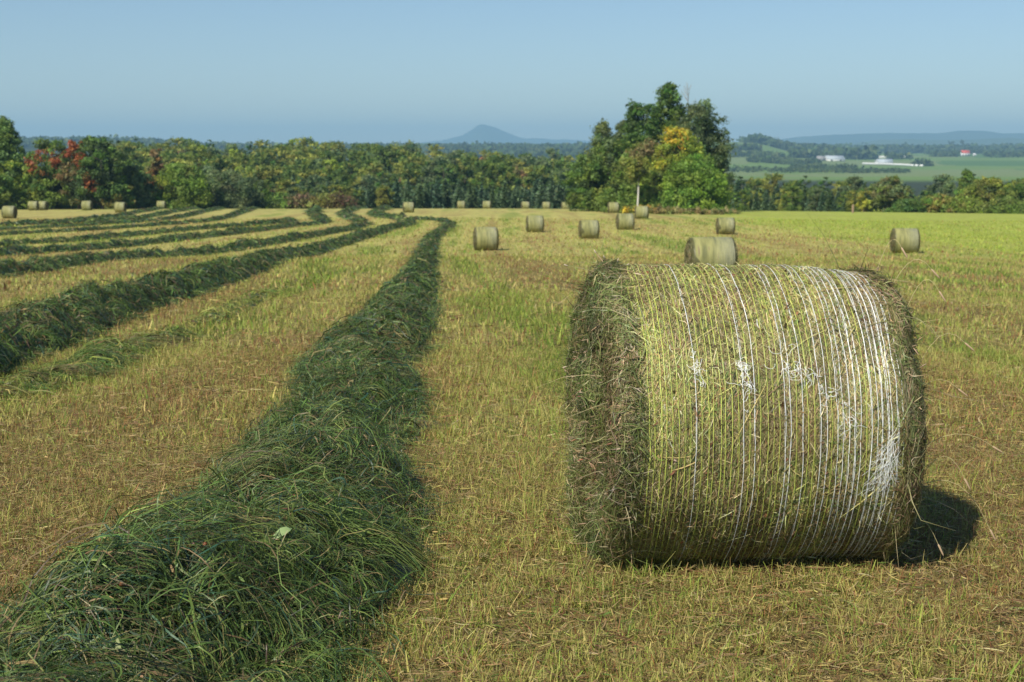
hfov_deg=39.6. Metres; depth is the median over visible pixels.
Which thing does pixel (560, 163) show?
woodland tree
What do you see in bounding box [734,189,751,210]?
woodland tree
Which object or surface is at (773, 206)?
spruce tree
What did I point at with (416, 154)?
woodland tree
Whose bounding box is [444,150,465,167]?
woodland tree
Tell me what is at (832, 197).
spruce tree
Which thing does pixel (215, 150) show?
woodland tree
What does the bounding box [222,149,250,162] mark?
woodland tree
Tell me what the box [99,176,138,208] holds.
broadleaf tree
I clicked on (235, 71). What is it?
sky
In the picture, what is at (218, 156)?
woodland tree
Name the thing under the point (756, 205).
spruce tree
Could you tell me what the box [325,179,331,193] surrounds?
spruce tree
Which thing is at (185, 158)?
woodland tree
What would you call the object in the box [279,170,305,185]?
woodland tree
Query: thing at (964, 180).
broadleaf tree
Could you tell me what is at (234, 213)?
windrow
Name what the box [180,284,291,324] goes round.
grass line
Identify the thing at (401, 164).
woodland tree
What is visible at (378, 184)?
woodland tree
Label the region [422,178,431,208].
spruce tree
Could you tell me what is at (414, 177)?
woodland tree
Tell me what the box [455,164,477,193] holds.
woodland tree
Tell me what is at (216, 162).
woodland tree
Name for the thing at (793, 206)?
woodland tree
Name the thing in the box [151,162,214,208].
broadleaf tree
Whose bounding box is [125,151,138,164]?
woodland tree
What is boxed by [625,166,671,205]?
broadleaf tree
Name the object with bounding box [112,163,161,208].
broadleaf tree
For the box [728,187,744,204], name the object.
woodland tree
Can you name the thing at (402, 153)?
woodland tree
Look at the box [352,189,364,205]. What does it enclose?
woodland tree
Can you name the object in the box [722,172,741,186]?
woodland tree
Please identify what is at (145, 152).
woodland tree
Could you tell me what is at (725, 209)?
shrub
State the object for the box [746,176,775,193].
woodland tree
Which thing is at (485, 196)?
spruce tree
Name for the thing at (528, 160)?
woodland tree
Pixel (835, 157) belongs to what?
barn
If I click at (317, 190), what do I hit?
woodland tree
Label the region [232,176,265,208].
broadleaf tree
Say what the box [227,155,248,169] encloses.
woodland tree
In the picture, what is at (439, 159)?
woodland tree
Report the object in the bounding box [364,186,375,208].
spruce tree
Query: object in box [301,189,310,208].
woodland tree
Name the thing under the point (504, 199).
spruce tree
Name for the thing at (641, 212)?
hay bale
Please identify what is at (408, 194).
spruce tree
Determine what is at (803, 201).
spruce tree
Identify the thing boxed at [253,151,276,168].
woodland tree
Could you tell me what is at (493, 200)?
spruce tree
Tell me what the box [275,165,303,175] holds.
woodland tree
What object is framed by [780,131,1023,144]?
hills
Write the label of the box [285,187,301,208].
woodland tree
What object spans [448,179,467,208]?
spruce tree
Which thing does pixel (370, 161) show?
woodland tree
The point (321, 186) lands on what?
woodland tree
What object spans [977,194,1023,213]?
bush
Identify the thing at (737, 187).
spruce tree
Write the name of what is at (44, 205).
hay bale
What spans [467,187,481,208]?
spruce tree
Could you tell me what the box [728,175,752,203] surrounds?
woodland tree
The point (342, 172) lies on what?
woodland tree
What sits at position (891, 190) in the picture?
broadleaf tree
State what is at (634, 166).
birch tree
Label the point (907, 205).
bush
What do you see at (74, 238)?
windrow
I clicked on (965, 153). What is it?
house
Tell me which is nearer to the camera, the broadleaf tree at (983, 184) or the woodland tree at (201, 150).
the broadleaf tree at (983, 184)
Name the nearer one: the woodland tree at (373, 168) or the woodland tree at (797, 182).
the woodland tree at (797, 182)
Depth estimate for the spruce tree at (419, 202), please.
267.38 m
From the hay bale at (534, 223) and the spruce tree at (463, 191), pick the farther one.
the spruce tree at (463, 191)
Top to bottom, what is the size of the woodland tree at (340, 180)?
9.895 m
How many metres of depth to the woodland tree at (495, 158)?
333.88 m
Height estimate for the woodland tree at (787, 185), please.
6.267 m
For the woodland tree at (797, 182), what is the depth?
304.24 m
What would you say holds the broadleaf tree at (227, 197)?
on the ground at (918, 178)
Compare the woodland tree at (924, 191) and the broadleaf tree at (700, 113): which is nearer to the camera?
the broadleaf tree at (700, 113)
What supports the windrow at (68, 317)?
on the ground at (918, 178)
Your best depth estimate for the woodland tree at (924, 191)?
296.57 m
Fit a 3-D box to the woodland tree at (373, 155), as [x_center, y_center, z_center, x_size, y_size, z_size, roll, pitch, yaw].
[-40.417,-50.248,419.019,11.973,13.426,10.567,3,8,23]
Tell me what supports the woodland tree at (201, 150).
on the ground at (918, 178)
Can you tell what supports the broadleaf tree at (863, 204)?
on the ground at (918, 178)
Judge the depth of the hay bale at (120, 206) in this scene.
180.49 m
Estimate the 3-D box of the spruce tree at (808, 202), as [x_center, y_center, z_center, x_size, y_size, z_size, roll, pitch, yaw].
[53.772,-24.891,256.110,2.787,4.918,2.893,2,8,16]
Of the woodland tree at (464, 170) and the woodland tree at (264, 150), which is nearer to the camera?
the woodland tree at (464, 170)
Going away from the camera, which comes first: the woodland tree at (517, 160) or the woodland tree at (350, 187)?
the woodland tree at (350, 187)
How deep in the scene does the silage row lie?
2226.24 m
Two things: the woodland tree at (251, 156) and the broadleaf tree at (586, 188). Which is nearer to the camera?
the broadleaf tree at (586, 188)
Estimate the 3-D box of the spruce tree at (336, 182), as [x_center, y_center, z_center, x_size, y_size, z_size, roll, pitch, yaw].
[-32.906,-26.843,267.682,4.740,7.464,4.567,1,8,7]
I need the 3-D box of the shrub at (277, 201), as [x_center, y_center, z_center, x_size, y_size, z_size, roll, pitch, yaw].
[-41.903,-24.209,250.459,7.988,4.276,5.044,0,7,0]
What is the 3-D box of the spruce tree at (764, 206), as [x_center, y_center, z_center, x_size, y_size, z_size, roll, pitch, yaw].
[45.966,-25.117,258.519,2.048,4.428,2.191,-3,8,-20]
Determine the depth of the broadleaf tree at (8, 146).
228.68 m
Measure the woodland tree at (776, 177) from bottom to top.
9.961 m
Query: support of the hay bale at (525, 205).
on the ground at (918, 178)
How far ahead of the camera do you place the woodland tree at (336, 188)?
262.95 m
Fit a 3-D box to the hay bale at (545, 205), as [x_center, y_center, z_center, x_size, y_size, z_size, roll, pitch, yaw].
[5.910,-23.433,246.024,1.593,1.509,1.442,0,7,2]
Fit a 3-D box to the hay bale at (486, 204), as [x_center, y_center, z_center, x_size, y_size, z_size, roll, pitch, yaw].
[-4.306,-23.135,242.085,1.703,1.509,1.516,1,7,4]
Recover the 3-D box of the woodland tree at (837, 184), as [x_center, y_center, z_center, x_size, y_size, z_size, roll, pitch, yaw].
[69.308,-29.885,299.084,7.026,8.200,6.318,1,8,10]
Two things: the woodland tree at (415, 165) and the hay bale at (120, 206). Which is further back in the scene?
the woodland tree at (415, 165)
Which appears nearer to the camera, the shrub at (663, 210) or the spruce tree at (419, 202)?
the shrub at (663, 210)
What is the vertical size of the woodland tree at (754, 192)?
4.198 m
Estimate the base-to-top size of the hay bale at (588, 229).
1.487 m
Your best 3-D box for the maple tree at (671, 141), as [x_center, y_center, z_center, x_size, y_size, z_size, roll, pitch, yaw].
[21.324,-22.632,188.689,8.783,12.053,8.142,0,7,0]
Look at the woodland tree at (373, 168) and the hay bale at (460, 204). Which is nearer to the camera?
the hay bale at (460, 204)
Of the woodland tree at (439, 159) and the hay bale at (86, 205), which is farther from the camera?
the woodland tree at (439, 159)
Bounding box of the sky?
[0,0,1023,143]
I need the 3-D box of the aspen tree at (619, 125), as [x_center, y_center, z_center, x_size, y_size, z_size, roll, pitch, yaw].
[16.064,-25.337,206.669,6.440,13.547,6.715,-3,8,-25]
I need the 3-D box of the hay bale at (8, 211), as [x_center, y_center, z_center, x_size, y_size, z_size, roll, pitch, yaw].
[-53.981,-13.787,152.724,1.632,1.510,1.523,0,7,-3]
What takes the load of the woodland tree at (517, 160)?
on the ground at (918, 178)
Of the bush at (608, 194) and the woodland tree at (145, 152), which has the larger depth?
the woodland tree at (145, 152)
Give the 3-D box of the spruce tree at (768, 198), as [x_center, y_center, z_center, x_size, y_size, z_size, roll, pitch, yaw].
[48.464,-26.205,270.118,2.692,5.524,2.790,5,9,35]
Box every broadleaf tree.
[0,115,42,205]
[0,157,52,209]
[0,172,24,209]
[53,181,106,209]
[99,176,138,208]
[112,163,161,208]
[144,148,167,203]
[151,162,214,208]
[201,167,254,208]
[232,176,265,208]
[557,153,613,210]
[587,136,630,194]
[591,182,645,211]
[613,98,666,183]
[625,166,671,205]
[647,81,697,165]
[670,98,737,204]
[703,123,730,206]
[855,188,872,211]
[867,174,911,211]
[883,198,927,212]
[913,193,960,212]
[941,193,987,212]
[953,169,974,195]
[958,175,1011,212]
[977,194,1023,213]
[997,179,1023,204]
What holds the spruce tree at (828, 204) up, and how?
on the ground at (918, 178)
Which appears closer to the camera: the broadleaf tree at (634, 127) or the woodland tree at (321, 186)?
the broadleaf tree at (634, 127)
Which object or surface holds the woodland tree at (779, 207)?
on the ground at (918, 178)
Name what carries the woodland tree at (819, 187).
on the ground at (918, 178)
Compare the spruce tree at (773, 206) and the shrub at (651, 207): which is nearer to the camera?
the shrub at (651, 207)
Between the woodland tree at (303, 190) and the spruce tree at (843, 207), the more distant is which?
the woodland tree at (303, 190)
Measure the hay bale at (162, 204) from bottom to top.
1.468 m
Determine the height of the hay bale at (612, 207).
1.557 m
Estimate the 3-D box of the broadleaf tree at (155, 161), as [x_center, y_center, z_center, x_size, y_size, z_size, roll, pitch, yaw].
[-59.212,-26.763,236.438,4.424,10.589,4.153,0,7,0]
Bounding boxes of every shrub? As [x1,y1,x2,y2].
[261,192,294,208]
[282,190,318,208]
[302,190,342,208]
[320,189,359,208]
[600,201,631,212]
[621,203,642,212]
[647,202,664,213]
[649,205,681,213]
[667,206,717,214]
[709,206,740,214]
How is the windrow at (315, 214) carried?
on the ground at (918, 178)
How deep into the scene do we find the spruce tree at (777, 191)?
264.97 m
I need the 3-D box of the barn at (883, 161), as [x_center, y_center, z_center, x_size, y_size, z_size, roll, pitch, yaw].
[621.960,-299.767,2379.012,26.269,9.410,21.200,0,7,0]
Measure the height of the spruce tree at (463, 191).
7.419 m
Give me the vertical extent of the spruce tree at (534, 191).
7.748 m
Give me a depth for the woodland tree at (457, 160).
391.57 m
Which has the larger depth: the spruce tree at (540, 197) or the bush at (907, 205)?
the spruce tree at (540, 197)
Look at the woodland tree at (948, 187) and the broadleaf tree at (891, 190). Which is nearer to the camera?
the broadleaf tree at (891, 190)
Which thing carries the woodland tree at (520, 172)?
on the ground at (918, 178)
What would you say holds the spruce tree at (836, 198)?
on the ground at (918, 178)
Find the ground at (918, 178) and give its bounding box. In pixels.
[0,142,1023,681]
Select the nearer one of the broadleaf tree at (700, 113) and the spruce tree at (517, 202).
the broadleaf tree at (700, 113)
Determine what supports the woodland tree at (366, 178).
on the ground at (918, 178)
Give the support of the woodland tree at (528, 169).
on the ground at (918, 178)
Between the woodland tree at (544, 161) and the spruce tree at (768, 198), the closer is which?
the spruce tree at (768, 198)
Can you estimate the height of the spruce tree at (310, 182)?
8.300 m
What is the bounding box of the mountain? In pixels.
[414,124,591,143]
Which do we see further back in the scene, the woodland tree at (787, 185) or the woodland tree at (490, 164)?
the woodland tree at (490, 164)
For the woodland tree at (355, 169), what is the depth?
351.88 m
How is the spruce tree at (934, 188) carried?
on the ground at (918, 178)
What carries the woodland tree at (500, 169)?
on the ground at (918, 178)
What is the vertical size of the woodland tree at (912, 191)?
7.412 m
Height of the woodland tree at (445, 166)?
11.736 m
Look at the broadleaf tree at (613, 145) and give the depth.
196.89 m
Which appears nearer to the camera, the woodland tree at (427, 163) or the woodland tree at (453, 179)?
the woodland tree at (453, 179)
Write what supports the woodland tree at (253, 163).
on the ground at (918, 178)
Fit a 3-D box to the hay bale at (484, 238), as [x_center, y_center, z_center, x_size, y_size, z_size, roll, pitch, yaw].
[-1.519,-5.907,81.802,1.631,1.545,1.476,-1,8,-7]
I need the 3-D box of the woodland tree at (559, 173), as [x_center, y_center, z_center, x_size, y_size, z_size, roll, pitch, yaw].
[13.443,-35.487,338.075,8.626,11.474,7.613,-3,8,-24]
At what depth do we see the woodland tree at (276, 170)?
318.65 m
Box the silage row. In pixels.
[862,162,913,166]
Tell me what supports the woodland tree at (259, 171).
on the ground at (918, 178)
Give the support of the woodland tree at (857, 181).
on the ground at (918, 178)
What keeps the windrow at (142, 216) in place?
on the ground at (918, 178)
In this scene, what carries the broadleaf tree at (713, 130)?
on the ground at (918, 178)
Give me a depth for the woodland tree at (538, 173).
313.29 m
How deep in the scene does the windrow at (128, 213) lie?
154.70 m
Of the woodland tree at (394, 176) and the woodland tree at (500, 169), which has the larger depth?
the woodland tree at (394, 176)
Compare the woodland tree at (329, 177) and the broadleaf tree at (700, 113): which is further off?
the woodland tree at (329, 177)
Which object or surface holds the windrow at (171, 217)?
on the ground at (918, 178)
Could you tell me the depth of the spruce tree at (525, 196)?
272.08 m
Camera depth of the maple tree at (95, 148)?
224.51 m
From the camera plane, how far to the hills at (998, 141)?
8346.30 m
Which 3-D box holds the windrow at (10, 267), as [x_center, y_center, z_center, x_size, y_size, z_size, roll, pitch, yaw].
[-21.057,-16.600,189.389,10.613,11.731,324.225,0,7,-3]
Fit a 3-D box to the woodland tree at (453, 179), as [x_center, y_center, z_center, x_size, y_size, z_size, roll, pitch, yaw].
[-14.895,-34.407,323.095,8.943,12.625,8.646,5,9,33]
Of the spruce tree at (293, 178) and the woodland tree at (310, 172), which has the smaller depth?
the spruce tree at (293, 178)
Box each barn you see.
[825,155,844,160]
[874,159,892,162]
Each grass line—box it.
[0,322,213,405]
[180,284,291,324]
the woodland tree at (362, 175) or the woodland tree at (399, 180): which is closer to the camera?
the woodland tree at (399, 180)
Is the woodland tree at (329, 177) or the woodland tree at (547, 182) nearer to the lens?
the woodland tree at (329, 177)
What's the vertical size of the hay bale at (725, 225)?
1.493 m
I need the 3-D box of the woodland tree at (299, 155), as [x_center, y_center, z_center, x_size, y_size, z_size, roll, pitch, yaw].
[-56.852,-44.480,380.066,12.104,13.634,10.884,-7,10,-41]
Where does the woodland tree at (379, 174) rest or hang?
on the ground at (918, 178)
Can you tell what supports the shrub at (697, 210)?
on the ground at (918, 178)
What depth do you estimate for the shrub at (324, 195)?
249.94 m
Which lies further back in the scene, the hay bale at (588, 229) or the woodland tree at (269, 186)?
the woodland tree at (269, 186)
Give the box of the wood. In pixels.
[109,136,587,176]
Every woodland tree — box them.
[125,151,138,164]
[134,153,149,164]
[136,146,158,162]
[139,143,159,157]
[148,159,169,170]
[158,152,179,166]
[171,152,202,165]
[182,144,216,165]
[195,164,214,177]
[200,146,224,160]
[207,157,231,172]
[211,154,222,160]
[221,159,236,171]
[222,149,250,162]
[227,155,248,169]
[234,166,254,176]
[240,160,258,170]
[241,163,278,183]
[243,172,257,186]
[247,153,266,165]
[251,147,283,165]
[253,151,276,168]
[254,180,276,208]
[262,177,279,192]
[264,164,292,181]
[266,155,285,173]
[274,178,301,208]
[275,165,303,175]
[279,149,311,166]
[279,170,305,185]
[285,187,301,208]
[292,144,318,159]
[292,158,323,173]
[297,173,326,188]
[298,167,333,184]
[301,147,325,166]
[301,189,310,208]
[306,173,334,183]
[307,186,323,198]
[308,185,328,195]
[312,157,330,173]
[318,150,345,168]
[319,158,342,177]
[326,177,346,185]
[327,183,351,207]
[331,168,357,185]
[340,150,371,172]
[342,185,354,197]
[343,162,358,184]
[350,172,378,185]
[351,167,367,184]
[351,174,379,189]
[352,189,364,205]
[354,162,387,182]
[355,159,388,179]
[366,150,389,171]
[369,145,398,182]
[372,178,393,206]
[373,185,394,207]
[376,167,394,187]
[385,173,403,187]
[390,149,411,179]
[390,155,425,184]
[398,168,423,192]
[398,170,416,192]
[400,162,429,189]
[409,152,428,165]
[409,155,431,167]
[417,164,441,188]
[428,162,461,193]
[430,155,451,174]
[434,164,463,182]
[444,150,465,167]
[444,170,467,191]
[454,156,477,179]
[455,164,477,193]
[458,155,484,185]
[471,160,502,197]
[472,171,511,187]
[481,154,514,188]
[483,163,520,194]
[495,171,523,195]
[505,156,524,169]
[512,163,527,185]
[517,164,547,191]
[519,155,538,168]
[522,166,558,193]
[524,158,553,175]
[526,169,557,186]
[543,177,556,188]
[551,160,569,176]
[552,166,569,179]
[555,167,573,186]
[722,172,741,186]
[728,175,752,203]
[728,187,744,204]
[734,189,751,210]
[744,179,765,194]
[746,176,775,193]
[747,190,762,210]
[759,172,785,204]
[774,187,791,210]
[779,187,802,210]
[781,182,802,210]
[781,185,805,210]
[789,180,806,201]
[794,175,810,201]
[805,187,826,210]
[806,186,825,208]
[811,177,832,192]
[830,179,851,199]
[834,191,855,211]
[837,175,865,202]
[845,189,860,211]
[855,185,868,211]
[904,185,915,199]
[916,190,931,199]
[925,174,956,191]
[942,181,956,196]
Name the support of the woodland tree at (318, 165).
on the ground at (918, 178)
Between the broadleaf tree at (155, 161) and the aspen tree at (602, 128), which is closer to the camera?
the aspen tree at (602, 128)
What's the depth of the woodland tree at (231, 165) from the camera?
348.42 m
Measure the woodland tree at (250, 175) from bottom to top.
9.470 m
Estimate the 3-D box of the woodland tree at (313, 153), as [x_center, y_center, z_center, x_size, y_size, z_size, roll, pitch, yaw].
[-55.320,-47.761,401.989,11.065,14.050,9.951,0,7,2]
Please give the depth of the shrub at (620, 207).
178.98 m
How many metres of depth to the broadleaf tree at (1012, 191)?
227.18 m
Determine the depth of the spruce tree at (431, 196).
271.25 m
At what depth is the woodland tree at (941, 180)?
307.64 m
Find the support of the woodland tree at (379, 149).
on the ground at (918, 178)
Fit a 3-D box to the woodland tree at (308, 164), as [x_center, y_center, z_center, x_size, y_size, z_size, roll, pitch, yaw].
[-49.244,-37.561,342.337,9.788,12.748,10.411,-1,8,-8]
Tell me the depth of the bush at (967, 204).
224.22 m
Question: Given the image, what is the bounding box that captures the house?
[960,150,969,155]
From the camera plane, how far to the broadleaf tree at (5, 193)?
225.28 m
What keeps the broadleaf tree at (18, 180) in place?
on the ground at (918, 178)
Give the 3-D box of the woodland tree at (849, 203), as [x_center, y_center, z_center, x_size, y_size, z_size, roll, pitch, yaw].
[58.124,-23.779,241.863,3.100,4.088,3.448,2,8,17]
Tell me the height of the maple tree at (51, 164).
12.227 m
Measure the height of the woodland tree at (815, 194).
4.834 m
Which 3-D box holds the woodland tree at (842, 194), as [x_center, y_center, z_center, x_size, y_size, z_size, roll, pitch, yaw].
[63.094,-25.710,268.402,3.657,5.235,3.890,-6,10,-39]
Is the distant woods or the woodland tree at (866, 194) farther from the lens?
the distant woods
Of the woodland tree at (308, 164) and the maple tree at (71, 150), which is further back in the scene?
the woodland tree at (308, 164)
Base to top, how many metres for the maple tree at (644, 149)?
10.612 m
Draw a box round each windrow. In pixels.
[0,204,418,377]
[0,205,345,255]
[0,205,378,277]
[0,206,203,225]
[0,206,229,230]
[0,206,264,235]
[0,216,298,245]
[0,216,532,681]
[1,206,167,222]
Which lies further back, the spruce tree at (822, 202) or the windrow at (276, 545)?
the spruce tree at (822, 202)
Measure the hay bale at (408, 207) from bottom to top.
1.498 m
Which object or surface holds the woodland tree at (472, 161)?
on the ground at (918, 178)
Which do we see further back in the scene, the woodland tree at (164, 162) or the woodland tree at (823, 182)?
the woodland tree at (164, 162)
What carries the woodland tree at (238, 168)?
on the ground at (918, 178)
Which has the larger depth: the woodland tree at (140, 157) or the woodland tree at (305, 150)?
the woodland tree at (305, 150)
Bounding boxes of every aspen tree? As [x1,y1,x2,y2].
[578,117,616,187]
[612,120,629,157]
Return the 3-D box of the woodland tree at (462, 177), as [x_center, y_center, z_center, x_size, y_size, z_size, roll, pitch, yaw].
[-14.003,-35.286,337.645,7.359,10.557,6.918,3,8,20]
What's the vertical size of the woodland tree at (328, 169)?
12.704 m
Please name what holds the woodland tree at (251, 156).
on the ground at (918, 178)
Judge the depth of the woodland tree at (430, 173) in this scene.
337.81 m
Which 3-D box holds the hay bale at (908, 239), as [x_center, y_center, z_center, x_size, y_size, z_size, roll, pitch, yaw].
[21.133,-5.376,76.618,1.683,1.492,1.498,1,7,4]
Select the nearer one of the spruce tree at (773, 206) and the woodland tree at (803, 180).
the spruce tree at (773, 206)
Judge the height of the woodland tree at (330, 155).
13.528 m
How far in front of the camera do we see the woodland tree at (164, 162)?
338.01 m
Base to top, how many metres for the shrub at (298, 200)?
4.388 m
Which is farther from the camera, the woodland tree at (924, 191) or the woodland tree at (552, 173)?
the woodland tree at (552, 173)
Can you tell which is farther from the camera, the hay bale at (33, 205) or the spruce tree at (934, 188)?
the spruce tree at (934, 188)
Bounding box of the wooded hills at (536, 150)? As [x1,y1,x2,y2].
[10,133,599,157]
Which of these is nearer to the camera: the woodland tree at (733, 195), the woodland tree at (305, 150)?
the woodland tree at (733, 195)
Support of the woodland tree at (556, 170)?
on the ground at (918, 178)
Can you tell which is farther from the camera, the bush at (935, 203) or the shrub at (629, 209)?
the bush at (935, 203)
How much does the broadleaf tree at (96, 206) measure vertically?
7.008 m
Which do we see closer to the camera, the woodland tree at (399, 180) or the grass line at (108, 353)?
the grass line at (108, 353)
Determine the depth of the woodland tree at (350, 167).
362.46 m
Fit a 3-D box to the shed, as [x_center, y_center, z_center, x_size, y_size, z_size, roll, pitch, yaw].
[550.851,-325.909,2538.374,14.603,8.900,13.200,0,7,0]
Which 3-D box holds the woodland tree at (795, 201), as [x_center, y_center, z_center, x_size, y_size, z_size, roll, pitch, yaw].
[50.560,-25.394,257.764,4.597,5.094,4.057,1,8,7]
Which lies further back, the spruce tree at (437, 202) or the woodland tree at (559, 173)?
the woodland tree at (559, 173)
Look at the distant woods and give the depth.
2745.16 m
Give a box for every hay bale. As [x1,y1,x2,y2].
[1,206,17,217]
[27,201,39,209]
[39,201,49,209]
[81,201,92,209]
[114,202,126,211]
[156,201,165,208]
[403,202,414,211]
[457,201,464,208]
[472,226,499,249]
[482,201,490,208]
[521,202,529,208]
[524,215,544,231]
[542,202,549,208]
[561,202,569,208]
[578,220,599,238]
[607,202,619,212]
[614,213,634,229]
[634,206,648,218]
[683,235,739,265]
[715,217,734,233]
[889,228,920,252]
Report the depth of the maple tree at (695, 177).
180.51 m
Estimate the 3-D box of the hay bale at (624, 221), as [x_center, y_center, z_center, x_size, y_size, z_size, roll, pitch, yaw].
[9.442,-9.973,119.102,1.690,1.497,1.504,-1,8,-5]
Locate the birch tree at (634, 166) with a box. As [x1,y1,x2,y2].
[619,153,652,205]
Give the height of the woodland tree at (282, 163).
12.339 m
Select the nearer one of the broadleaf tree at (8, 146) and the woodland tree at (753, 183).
the broadleaf tree at (8, 146)
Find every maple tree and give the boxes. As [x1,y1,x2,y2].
[17,137,73,209]
[52,140,98,208]
[67,134,141,208]
[604,137,670,204]
[645,152,738,213]
[648,125,705,186]
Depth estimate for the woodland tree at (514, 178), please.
308.18 m
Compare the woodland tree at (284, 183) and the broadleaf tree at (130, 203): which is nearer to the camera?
the broadleaf tree at (130, 203)
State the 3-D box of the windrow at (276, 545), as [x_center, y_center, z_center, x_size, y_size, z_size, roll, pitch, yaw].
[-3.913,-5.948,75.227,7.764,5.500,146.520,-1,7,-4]
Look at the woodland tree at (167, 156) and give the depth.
349.98 m
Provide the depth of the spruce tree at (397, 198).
268.34 m
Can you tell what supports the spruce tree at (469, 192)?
on the ground at (918, 178)
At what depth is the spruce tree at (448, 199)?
272.64 m
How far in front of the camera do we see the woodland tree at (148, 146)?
396.70 m
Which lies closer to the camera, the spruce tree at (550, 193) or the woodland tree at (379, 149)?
the spruce tree at (550, 193)
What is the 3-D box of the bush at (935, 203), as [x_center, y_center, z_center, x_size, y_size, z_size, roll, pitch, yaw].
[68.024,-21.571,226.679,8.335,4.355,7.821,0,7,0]
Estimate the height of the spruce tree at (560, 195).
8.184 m
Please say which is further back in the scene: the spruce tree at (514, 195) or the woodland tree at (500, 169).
the woodland tree at (500, 169)
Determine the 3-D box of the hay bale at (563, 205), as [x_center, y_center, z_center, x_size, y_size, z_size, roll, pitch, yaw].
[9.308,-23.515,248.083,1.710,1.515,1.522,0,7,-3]
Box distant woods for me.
[727,133,1023,172]
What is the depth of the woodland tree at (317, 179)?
275.97 m
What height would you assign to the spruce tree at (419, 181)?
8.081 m
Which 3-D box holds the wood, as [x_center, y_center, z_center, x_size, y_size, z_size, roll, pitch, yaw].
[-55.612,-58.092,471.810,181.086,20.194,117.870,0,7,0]
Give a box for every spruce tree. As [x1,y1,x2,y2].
[291,172,297,187]
[302,175,314,207]
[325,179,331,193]
[331,179,341,207]
[362,179,376,208]
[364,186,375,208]
[390,178,401,208]
[400,178,416,208]
[411,179,423,198]
[413,183,429,208]
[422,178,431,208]
[429,176,446,208]
[429,186,434,204]
[441,177,452,208]
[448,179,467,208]
[462,186,466,206]
[465,182,472,208]
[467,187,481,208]
[478,186,483,207]
[482,189,488,208]
[488,186,498,208]
[497,180,513,208]
[509,187,520,208]
[512,187,520,208]
[520,185,529,207]
[529,179,538,208]
[531,176,548,208]
[545,176,556,207]
[550,176,566,208]
[730,179,744,210]
[748,193,753,210]
[750,190,761,210]
[761,191,769,210]
[766,189,769,210]
[768,191,777,210]
[769,183,780,210]
[800,184,807,210]
[804,192,812,209]
[816,191,828,211]
[823,190,834,211]
[829,191,838,211]
[834,188,841,211]
[841,194,850,211]
[931,184,938,194]
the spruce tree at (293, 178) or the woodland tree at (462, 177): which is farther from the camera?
the woodland tree at (462, 177)
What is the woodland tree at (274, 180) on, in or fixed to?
on the ground at (918, 178)
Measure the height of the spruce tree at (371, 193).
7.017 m
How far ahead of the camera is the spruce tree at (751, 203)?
239.83 m
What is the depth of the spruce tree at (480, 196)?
277.90 m
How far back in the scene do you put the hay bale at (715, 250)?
40.95 m
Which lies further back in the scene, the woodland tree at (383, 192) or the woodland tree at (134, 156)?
the woodland tree at (134, 156)
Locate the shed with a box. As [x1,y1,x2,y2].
[816,156,825,160]
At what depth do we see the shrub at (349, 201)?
250.37 m
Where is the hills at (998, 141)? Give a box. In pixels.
[852,138,1023,145]
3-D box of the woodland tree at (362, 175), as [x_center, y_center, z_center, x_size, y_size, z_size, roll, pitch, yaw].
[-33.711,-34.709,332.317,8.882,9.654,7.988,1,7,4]
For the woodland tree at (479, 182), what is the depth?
330.21 m
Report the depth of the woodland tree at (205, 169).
313.55 m
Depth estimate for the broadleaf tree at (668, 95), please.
202.39 m
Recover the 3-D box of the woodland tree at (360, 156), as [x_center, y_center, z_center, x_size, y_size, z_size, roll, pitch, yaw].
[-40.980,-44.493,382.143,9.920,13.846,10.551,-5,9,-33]

